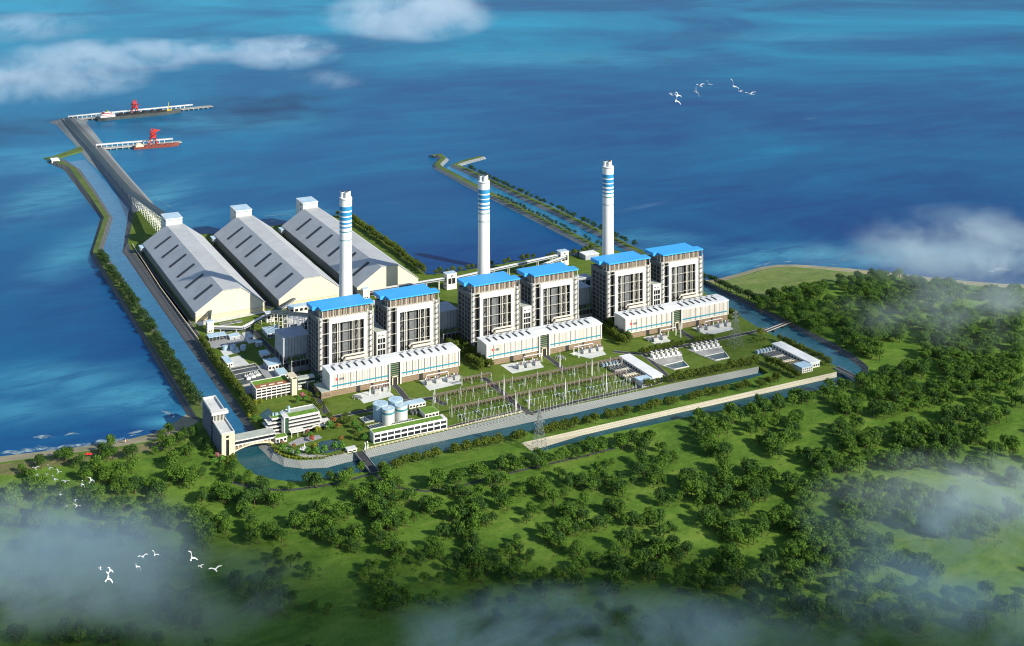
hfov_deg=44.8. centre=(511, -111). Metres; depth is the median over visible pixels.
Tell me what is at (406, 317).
boiler house
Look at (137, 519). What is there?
forest tree
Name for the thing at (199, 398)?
dike tree
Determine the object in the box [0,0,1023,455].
sea
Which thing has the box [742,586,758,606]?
forest tree
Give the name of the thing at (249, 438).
covered bridge
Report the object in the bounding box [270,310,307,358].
conveyor gallery
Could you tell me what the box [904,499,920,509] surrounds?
forest tree
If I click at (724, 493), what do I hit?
forest tree
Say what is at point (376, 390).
transformer
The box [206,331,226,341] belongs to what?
tank shelter
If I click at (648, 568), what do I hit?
forest tree
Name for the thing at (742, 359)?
bank tree
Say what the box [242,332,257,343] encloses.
yard
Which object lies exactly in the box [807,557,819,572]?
forest tree
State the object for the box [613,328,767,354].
road
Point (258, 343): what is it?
switch house
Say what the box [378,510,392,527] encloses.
forest tree
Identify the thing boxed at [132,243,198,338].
railing
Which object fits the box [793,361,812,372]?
pump station
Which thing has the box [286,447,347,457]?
path
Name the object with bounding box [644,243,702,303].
boiler house
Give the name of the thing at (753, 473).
forest tree
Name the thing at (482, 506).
forest tree
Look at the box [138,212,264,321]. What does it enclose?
coal shed
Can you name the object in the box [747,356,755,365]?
bank tree
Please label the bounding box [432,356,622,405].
switchyard gantry
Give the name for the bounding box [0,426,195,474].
dune ground
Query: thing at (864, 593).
forest tree
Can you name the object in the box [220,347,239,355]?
yard
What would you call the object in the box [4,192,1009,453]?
surf
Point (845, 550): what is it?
forest tree
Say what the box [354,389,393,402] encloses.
transformer yard
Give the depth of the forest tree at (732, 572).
1262.11 m
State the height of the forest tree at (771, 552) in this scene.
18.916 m
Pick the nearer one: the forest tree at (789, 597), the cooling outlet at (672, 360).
the forest tree at (789, 597)
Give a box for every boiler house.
[306,294,373,379]
[374,284,439,353]
[457,271,519,345]
[517,262,578,326]
[591,251,650,321]
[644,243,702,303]
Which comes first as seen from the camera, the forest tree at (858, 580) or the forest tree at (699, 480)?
the forest tree at (858, 580)
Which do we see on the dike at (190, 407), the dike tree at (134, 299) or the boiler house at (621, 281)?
the dike tree at (134, 299)
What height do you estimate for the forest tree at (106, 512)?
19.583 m
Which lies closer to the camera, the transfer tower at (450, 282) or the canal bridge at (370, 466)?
the canal bridge at (370, 466)
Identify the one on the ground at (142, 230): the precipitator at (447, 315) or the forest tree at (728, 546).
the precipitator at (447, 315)
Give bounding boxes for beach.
[0,415,197,461]
[707,264,1023,287]
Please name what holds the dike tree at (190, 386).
on the dike at (190, 407)
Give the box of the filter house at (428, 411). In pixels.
[419,406,438,417]
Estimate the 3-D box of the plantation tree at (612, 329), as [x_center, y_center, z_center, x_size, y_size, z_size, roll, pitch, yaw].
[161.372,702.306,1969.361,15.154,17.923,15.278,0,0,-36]
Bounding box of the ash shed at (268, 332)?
[261,325,279,338]
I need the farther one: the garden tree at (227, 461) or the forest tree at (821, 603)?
the garden tree at (227, 461)
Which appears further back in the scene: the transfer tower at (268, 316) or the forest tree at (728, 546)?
the transfer tower at (268, 316)
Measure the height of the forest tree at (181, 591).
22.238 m
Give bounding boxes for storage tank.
[373,400,387,421]
[382,405,394,424]
[388,396,402,406]
[394,401,407,420]
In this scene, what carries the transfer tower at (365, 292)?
on the ground at (142, 230)
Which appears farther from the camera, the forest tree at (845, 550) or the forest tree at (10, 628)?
the forest tree at (845, 550)
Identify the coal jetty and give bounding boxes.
[68,104,213,119]
[96,138,181,149]
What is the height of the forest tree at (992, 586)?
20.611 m
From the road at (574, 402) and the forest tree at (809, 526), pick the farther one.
the road at (574, 402)
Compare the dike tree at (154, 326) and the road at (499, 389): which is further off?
the dike tree at (154, 326)
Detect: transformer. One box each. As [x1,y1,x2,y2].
[373,385,379,393]
[381,384,388,391]
[424,377,431,385]
[434,375,441,383]
[445,374,452,381]
[453,371,459,379]
[516,361,523,369]
[524,360,531,367]
[533,357,539,365]
[581,346,587,353]
[588,345,595,352]
[596,344,602,350]
[651,334,658,341]
[660,333,666,339]
[697,325,703,331]
[705,323,711,330]
[716,321,723,327]
[724,320,730,326]
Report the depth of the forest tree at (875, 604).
1210.90 m
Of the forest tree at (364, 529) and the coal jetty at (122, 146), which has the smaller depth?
the forest tree at (364, 529)
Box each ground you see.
[0,267,1023,645]
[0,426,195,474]
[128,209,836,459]
[713,268,851,297]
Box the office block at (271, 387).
[250,372,297,399]
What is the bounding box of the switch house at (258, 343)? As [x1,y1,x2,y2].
[255,340,262,346]
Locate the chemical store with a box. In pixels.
[405,398,425,408]
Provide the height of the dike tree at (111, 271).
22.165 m
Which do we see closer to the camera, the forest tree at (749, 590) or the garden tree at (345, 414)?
the forest tree at (749, 590)
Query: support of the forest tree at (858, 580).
on the ground at (970, 559)
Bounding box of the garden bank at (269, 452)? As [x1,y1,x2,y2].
[257,443,357,468]
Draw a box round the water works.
[370,414,446,443]
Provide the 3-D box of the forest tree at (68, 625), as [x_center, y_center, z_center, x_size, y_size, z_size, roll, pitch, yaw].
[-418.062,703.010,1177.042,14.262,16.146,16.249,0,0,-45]
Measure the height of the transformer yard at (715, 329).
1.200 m
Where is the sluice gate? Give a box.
[50,157,59,162]
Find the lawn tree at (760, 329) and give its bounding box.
[757,327,764,333]
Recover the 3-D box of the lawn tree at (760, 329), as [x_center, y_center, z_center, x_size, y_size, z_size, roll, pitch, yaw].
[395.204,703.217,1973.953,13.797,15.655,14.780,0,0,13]
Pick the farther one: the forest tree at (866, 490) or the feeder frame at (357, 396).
the feeder frame at (357, 396)
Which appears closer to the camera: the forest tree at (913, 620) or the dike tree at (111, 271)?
the forest tree at (913, 620)
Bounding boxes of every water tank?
[222,345,227,350]
[230,344,235,350]
[240,344,245,350]
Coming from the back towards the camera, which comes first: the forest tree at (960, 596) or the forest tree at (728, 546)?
the forest tree at (728, 546)
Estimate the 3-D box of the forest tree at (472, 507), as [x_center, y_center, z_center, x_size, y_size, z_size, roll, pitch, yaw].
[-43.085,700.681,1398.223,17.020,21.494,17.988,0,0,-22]
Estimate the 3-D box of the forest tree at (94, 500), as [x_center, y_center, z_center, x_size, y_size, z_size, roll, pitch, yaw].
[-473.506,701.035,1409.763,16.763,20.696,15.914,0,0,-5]
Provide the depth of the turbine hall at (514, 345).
1895.45 m
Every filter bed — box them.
[608,362,630,371]
[617,368,637,377]
[624,372,642,382]
[763,350,785,357]
[777,355,793,361]
[784,359,800,367]
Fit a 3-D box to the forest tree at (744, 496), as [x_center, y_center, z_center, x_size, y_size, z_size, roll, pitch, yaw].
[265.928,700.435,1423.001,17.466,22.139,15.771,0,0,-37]
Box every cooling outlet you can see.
[646,347,689,369]
[687,339,729,360]
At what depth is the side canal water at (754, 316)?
2009.41 m
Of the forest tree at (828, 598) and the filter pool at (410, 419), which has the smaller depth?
the forest tree at (828, 598)
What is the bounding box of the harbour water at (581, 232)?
[446,165,632,251]
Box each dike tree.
[102,257,109,264]
[108,265,117,274]
[111,273,122,282]
[123,287,131,295]
[131,297,141,302]
[136,307,145,313]
[140,310,148,317]
[143,317,152,322]
[149,322,158,329]
[157,336,166,345]
[163,344,169,355]
[164,349,174,361]
[166,354,174,362]
[171,359,180,366]
[174,367,186,373]
[178,371,190,383]
[183,379,191,387]
[185,383,195,392]
[187,387,199,396]
[189,389,202,402]
[195,395,204,405]
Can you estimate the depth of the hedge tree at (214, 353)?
1869.15 m
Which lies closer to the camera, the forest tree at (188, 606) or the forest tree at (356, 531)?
the forest tree at (188, 606)
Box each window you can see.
[378,334,384,354]
[444,275,454,285]
[524,309,529,328]
[654,287,659,304]
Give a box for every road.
[133,250,210,355]
[136,254,191,321]
[184,285,429,324]
[212,245,274,308]
[224,329,328,413]
[232,473,372,490]
[282,236,352,294]
[323,397,446,418]
[373,447,614,491]
[391,384,409,400]
[447,381,662,428]
[481,376,532,413]
[543,354,566,370]
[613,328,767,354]
[641,353,673,381]
[677,330,698,340]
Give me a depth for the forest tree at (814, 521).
1366.08 m
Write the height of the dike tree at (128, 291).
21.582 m
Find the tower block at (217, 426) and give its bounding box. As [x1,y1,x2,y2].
[202,395,234,455]
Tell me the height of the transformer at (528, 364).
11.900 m
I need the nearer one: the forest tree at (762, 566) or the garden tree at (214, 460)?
the forest tree at (762, 566)
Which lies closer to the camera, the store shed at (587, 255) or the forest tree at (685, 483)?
the forest tree at (685, 483)
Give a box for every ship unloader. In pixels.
[131,100,139,112]
[149,128,158,143]
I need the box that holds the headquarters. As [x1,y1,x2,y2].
[262,404,328,437]
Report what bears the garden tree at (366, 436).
on the ground at (142, 230)
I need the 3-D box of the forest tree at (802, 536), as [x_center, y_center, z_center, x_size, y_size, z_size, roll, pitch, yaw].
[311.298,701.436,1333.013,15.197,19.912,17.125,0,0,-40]
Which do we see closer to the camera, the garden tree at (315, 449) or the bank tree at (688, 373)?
the garden tree at (315, 449)
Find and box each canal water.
[69,160,247,433]
[235,444,367,481]
[370,370,764,469]
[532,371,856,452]
[614,249,860,372]
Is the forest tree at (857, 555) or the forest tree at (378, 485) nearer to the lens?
the forest tree at (857, 555)
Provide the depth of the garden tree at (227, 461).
1522.88 m
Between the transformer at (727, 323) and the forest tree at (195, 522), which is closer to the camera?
the forest tree at (195, 522)
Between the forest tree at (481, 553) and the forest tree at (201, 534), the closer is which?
the forest tree at (481, 553)
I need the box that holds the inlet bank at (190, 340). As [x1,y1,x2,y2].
[122,209,255,430]
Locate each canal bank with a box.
[365,367,758,457]
[522,372,836,450]
[704,281,867,373]
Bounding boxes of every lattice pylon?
[531,410,547,450]
[727,310,743,346]
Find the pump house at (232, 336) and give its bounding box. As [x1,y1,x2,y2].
[227,332,239,339]
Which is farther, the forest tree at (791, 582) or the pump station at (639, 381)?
the pump station at (639, 381)
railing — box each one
[62,118,129,195]
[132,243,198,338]
[367,411,520,448]
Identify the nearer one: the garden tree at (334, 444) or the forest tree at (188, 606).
the forest tree at (188, 606)
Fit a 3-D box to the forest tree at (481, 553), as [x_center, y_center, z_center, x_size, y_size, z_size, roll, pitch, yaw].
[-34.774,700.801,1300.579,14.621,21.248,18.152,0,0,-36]
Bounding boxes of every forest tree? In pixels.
[0,492,14,509]
[3,484,17,495]
[5,623,18,641]
[11,624,28,641]
[22,474,36,491]
[34,505,46,512]
[45,627,59,645]
[50,627,68,645]
[56,617,72,633]
[64,623,78,639]
[71,628,86,643]
[72,619,88,637]
[87,497,99,514]
[89,502,103,518]
[91,621,108,642]
[102,504,115,518]
[104,518,119,526]
[105,626,122,645]
[114,473,125,484]
[121,479,135,495]
[122,620,138,640]
[125,622,139,636]
[127,516,142,531]
[129,509,141,518]
[149,480,161,496]
[149,630,164,645]
[156,545,169,559]
[163,505,176,515]
[169,603,185,621]
[170,590,183,607]
[173,606,188,624]
[174,588,188,600]
[181,589,197,604]
[181,601,192,616]
[184,504,198,518]
[185,505,200,516]
[185,544,198,557]
[186,548,200,565]
[190,517,205,533]
[195,530,212,546]
[206,526,216,542]
[210,512,222,529]
[239,490,253,501]
[249,486,261,504]
[250,527,261,543]
[259,576,276,595]
[262,593,277,613]
[266,575,281,588]
[271,572,282,589]
[273,585,288,606]
[324,526,337,543]
[330,532,344,548]
[343,523,356,537]
[348,524,363,541]
[351,525,366,540]
[352,488,366,501]
[367,500,381,519]
[371,480,385,491]
[373,582,386,594]
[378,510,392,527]
[379,587,394,606]
[380,539,394,555]
[386,580,398,590]
[388,593,403,612]
[430,467,445,479]
[462,554,473,569]
[465,545,477,564]
[466,550,482,565]
[467,502,479,515]
[467,518,479,530]
[473,549,486,566]
[477,501,488,510]
[491,470,502,482]
[501,564,517,581]
[531,577,545,594]
[537,578,550,598]
[554,518,568,530]
[565,505,577,521]
[571,573,585,589]
[577,508,589,520]
[579,613,593,627]
[580,627,597,644]
[587,622,602,642]
[602,570,612,588]
[607,544,620,558]
[607,581,621,598]
[608,574,624,594]
[608,607,622,625]
[609,553,620,567]
[609,606,624,620]
[610,569,622,584]
[614,564,628,580]
[617,527,631,547]
[629,556,643,574]
[630,627,644,645]
[632,549,648,564]
[637,546,652,559]
[641,561,652,577]
[641,565,655,582]
[647,536,659,545]
[650,537,666,557]
[651,560,663,579]
[666,534,680,549]
[672,565,687,577]
[681,479,693,496]
[690,476,702,484]
[694,563,707,576]
[709,575,723,588]
[710,491,724,505]
[712,578,725,594]
[715,596,729,612]
[719,488,729,505]
[721,482,734,501]
[721,543,735,552]
[722,558,736,568]
[723,526,736,541]
[723,548,738,559]
[725,520,739,536]
[725,567,740,587]
[727,541,739,551]
[727,606,744,627]
[728,552,742,571]
[734,553,747,570]
[736,570,747,587]
[737,491,751,504]
[737,606,752,624]
[740,570,756,586]
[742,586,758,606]
[747,467,762,477]
[747,487,759,502]
[747,590,760,609]
[751,477,762,489]
[753,486,765,502]
[754,520,768,536]
[756,562,770,576]
[757,568,769,585]
[759,598,773,615]
[760,552,772,568]
[762,573,777,593]
[762,603,777,620]
[765,548,777,565]
[765,570,778,585]
[766,593,780,607]
[779,577,797,590]
[782,540,797,557]
[782,584,796,594]
[783,589,796,607]
[784,557,799,575]
[785,518,802,534]
[786,547,799,559]
[786,615,802,632]
[791,507,805,515]
[792,612,809,630]
[794,593,806,610]
[795,533,809,544]
[795,541,807,557]
[797,566,815,587]
[798,516,809,529]
[799,477,813,491]
[799,523,813,532]
[801,610,819,631]
[802,566,817,584]
[803,596,819,615]
[807,534,818,545]
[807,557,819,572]
[808,545,819,557]
[809,517,820,527]
[809,536,824,553]
[812,560,828,578]
[814,597,827,616]
[817,529,829,538]
[819,518,832,528]
[819,553,834,566]
[820,534,834,550]
[823,547,836,563]
[823,578,835,594]
[824,593,838,615]
[825,526,834,545]
[827,599,844,619]
[831,526,843,543]
[832,517,846,529]
[832,550,844,567]
[835,542,846,549]
[835,557,848,572]
[836,598,846,615]
[838,571,851,587]
[840,545,854,564]
[843,511,857,528]
[843,600,855,617]
[844,529,859,544]
[845,517,856,527]
[848,518,863,529]
[849,485,864,495]
[850,575,865,591]
[852,551,862,567]
[853,524,865,542]
[854,510,865,523]
[856,570,868,580]
[856,588,872,606]
[858,551,870,568]
[858,580,875,590]
[859,554,872,571]
[860,486,872,499]
[860,507,872,525]
[862,533,878,545]
[866,544,879,555]
[866,559,880,574]
[870,530,880,547]
[871,601,886,616]
[873,604,887,623]
[874,596,892,611]
[877,549,887,564]
[882,602,894,619]
[883,571,899,592]
[893,549,907,566]
[897,594,909,609]
[899,592,916,613]
[903,616,919,634]
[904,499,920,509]
[910,484,924,492]
[910,614,926,632]
[911,492,926,500]
[911,552,927,571]
[912,506,925,522]
[917,577,930,594]
[917,610,930,630]
[929,561,944,579]
[932,522,943,537]
[933,558,946,575]
[937,518,951,535]
[938,584,955,604]
[939,495,953,511]
[945,488,957,504]
[954,591,968,610]
[958,592,976,607]
[960,597,975,610]
[961,610,975,630]
[962,507,974,523]
[969,610,985,632]
[977,579,989,595]
[978,609,995,630]
[980,580,996,599]
[991,594,1004,611]
[998,596,1014,615]
[1001,495,1017,505]
[1003,593,1015,611]
[1008,592,1023,613]
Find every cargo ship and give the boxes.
[96,102,180,120]
[133,142,178,149]
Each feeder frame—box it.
[352,394,362,399]
[555,355,565,359]
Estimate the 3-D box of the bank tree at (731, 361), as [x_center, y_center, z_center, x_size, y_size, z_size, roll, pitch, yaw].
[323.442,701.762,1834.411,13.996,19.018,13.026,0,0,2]
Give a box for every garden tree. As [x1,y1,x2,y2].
[210,457,217,463]
[217,455,225,463]
[223,458,230,464]
[229,452,236,459]
[279,443,285,451]
[286,447,293,454]
[294,449,301,456]
[312,447,319,453]
[320,445,327,453]
[325,420,333,427]
[326,412,332,418]
[330,441,337,448]
[337,416,344,423]
[338,441,345,447]
[342,411,348,418]
[345,416,353,424]
[350,421,357,426]
[353,431,359,439]
[357,425,362,432]
[361,433,368,439]
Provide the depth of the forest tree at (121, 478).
1467.01 m
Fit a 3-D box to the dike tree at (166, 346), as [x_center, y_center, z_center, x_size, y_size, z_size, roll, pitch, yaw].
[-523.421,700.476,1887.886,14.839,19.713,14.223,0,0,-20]
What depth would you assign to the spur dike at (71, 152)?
3347.31 m
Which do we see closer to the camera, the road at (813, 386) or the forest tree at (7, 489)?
the forest tree at (7, 489)
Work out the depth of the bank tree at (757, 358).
1852.05 m
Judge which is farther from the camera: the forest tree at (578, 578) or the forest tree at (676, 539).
the forest tree at (676, 539)
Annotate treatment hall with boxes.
[619,354,662,381]
[771,341,820,367]
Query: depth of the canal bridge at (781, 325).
2016.74 m
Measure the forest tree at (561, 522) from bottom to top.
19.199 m
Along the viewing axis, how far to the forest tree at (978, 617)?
1185.13 m
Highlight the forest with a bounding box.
[0,268,1023,645]
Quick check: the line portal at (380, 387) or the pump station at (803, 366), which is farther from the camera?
the pump station at (803, 366)
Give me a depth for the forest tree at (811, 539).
1327.25 m
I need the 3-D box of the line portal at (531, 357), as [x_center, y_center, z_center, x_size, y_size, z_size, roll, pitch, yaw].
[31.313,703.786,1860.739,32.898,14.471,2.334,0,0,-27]
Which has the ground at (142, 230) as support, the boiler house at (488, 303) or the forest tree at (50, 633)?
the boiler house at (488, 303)
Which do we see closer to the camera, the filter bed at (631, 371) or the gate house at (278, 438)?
the gate house at (278, 438)
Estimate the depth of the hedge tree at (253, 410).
1672.82 m
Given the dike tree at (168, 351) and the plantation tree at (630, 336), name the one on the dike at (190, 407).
the dike tree at (168, 351)
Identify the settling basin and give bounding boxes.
[229,363,265,385]
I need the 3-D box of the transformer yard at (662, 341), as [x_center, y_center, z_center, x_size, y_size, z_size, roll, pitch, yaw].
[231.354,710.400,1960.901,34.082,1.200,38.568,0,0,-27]
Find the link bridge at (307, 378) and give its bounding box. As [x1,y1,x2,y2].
[296,372,319,389]
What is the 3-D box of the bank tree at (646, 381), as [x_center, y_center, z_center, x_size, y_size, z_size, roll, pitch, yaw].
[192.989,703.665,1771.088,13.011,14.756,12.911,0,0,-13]
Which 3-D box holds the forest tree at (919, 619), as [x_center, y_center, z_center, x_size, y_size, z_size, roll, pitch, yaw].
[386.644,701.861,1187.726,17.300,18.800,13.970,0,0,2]
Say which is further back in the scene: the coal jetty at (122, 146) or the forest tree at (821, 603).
the coal jetty at (122, 146)
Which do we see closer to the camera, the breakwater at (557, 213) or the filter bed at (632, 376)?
the filter bed at (632, 376)
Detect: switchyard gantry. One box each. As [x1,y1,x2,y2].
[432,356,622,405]
[451,369,627,416]
[461,371,491,384]
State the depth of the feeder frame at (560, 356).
1877.71 m
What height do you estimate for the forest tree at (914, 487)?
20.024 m
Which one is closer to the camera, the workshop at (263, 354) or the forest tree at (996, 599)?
the forest tree at (996, 599)
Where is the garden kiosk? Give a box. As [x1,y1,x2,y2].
[345,445,356,452]
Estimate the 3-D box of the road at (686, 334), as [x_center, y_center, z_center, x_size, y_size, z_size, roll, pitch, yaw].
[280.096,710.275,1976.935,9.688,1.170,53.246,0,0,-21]
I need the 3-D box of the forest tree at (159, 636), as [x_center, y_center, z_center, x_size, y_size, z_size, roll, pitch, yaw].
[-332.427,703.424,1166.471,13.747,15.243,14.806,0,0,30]
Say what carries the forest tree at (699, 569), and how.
on the ground at (970, 559)
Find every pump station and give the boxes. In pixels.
[634,374,652,386]
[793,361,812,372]
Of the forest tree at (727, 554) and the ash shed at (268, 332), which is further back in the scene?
the ash shed at (268, 332)
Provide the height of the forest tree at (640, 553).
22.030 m
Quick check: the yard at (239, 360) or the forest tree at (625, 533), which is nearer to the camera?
the forest tree at (625, 533)
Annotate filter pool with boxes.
[359,415,374,422]
[367,422,384,428]
[393,418,413,423]
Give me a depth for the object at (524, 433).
1602.49 m
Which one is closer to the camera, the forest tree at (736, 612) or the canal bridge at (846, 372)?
the forest tree at (736, 612)
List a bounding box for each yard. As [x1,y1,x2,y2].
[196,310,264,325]
[208,331,246,347]
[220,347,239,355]
[230,355,248,366]
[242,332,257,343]
[243,385,251,393]
[258,365,275,377]
[288,435,321,446]
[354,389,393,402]
[419,375,460,390]
[501,360,543,373]
[570,348,605,357]
[644,334,669,343]
[692,323,732,334]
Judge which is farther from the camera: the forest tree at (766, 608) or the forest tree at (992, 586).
the forest tree at (992, 586)
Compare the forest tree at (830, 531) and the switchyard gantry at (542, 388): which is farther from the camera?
the switchyard gantry at (542, 388)
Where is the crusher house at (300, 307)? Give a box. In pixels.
[286,302,307,316]
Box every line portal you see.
[369,382,390,394]
[426,371,448,377]
[523,353,541,363]
[573,343,593,354]
[660,327,676,336]
[704,318,722,329]
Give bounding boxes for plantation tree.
[460,346,469,353]
[469,345,476,353]
[476,357,484,368]
[477,363,484,368]
[487,358,493,367]
[608,326,617,337]
[618,333,625,344]
[626,333,633,342]
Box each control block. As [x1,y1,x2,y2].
[374,320,386,355]
[519,298,530,329]
[651,279,660,305]
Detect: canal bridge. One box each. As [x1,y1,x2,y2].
[355,450,378,472]
[763,320,791,332]
[834,366,857,380]
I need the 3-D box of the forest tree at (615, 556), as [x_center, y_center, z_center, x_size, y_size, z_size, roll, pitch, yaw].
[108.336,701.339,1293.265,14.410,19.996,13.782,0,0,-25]
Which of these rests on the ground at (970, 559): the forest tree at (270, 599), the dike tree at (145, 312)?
the forest tree at (270, 599)
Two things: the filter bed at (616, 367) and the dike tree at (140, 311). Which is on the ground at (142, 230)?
the filter bed at (616, 367)
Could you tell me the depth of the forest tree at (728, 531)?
1348.09 m
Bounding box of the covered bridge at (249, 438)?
[235,428,275,451]
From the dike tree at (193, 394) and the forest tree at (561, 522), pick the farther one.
the dike tree at (193, 394)
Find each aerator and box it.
[244,373,250,379]
[249,371,255,377]
[254,370,260,375]
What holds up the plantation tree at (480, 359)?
on the ground at (142, 230)
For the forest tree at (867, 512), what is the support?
on the ground at (970, 559)
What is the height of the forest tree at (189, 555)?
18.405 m
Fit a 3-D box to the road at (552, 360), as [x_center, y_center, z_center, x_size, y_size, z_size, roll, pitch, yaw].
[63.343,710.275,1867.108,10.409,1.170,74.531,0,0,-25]
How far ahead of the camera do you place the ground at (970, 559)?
1339.24 m
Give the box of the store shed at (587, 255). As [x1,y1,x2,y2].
[579,250,598,259]
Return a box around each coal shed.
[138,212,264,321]
[210,204,338,307]
[278,196,417,294]
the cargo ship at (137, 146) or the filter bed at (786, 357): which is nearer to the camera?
the filter bed at (786, 357)
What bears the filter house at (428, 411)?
on the ground at (142, 230)
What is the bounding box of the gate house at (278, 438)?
[274,433,287,443]
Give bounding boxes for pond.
[260,408,272,420]
[314,440,341,452]
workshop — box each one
[221,355,232,366]
[258,349,269,358]
[263,357,281,370]
[274,367,288,377]
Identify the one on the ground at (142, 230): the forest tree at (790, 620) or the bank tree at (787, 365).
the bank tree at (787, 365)
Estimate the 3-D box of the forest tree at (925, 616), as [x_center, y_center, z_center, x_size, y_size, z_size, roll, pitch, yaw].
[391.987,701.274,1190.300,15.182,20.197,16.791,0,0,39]
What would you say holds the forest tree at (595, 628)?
on the ground at (970, 559)
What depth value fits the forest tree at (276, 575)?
1260.43 m
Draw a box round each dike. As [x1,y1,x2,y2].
[44,146,82,159]
[47,159,202,421]
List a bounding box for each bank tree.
[643,378,650,387]
[666,375,673,382]
[671,372,677,381]
[675,369,682,380]
[679,371,687,377]
[684,370,691,379]
[688,368,697,376]
[695,368,701,377]
[697,367,706,376]
[711,364,718,371]
[715,363,722,371]
[726,358,735,370]
[738,357,746,365]
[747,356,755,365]
[750,355,759,365]
[772,357,778,365]
[783,362,791,372]
[789,339,796,345]
[794,370,801,378]
[824,356,832,362]
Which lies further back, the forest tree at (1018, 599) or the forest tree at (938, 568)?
the forest tree at (938, 568)
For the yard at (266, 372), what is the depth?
1826.36 m
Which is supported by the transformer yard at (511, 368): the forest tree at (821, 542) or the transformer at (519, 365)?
the transformer at (519, 365)
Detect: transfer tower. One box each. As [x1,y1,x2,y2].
[206,319,213,332]
[264,311,273,322]
[361,287,369,298]
[443,271,456,289]
[556,249,568,264]
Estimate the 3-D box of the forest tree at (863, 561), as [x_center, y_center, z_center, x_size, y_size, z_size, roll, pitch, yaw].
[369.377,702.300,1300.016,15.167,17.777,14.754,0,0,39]
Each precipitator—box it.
[274,325,308,371]
[438,301,457,343]
[577,280,591,318]
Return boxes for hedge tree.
[210,351,218,358]
[248,402,254,409]
[250,407,258,414]
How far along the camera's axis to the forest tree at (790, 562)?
1284.08 m
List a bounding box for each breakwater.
[428,153,614,253]
[450,156,706,282]
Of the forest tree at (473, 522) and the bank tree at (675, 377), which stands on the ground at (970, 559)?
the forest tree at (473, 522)
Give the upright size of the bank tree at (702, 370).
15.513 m
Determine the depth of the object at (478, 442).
1571.02 m
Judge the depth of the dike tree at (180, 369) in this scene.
1799.77 m
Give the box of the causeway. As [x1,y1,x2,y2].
[49,117,152,212]
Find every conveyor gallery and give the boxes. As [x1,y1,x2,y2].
[65,118,164,231]
[207,310,211,319]
[214,314,265,331]
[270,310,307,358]
[275,298,295,315]
[370,277,445,297]
[457,254,558,277]
[541,256,565,264]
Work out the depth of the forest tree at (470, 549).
1306.35 m
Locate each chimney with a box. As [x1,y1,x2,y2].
[339,190,351,296]
[477,174,489,274]
[602,160,613,254]
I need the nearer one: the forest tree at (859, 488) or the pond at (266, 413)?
the forest tree at (859, 488)
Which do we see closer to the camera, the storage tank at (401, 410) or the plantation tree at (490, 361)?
the storage tank at (401, 410)
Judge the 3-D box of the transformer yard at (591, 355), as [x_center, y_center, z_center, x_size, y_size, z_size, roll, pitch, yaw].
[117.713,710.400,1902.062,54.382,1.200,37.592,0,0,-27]
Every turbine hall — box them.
[314,342,459,398]
[476,317,602,365]
[614,294,728,337]
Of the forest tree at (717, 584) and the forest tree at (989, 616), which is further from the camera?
the forest tree at (717, 584)
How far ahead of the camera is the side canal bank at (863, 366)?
2009.40 m
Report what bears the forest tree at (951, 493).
on the ground at (970, 559)
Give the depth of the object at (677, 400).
1708.73 m
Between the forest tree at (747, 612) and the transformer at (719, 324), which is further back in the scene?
the transformer at (719, 324)
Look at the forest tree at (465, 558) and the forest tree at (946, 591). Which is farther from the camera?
the forest tree at (465, 558)
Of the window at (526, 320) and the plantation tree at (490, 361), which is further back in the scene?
the window at (526, 320)
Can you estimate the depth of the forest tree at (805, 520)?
1364.41 m

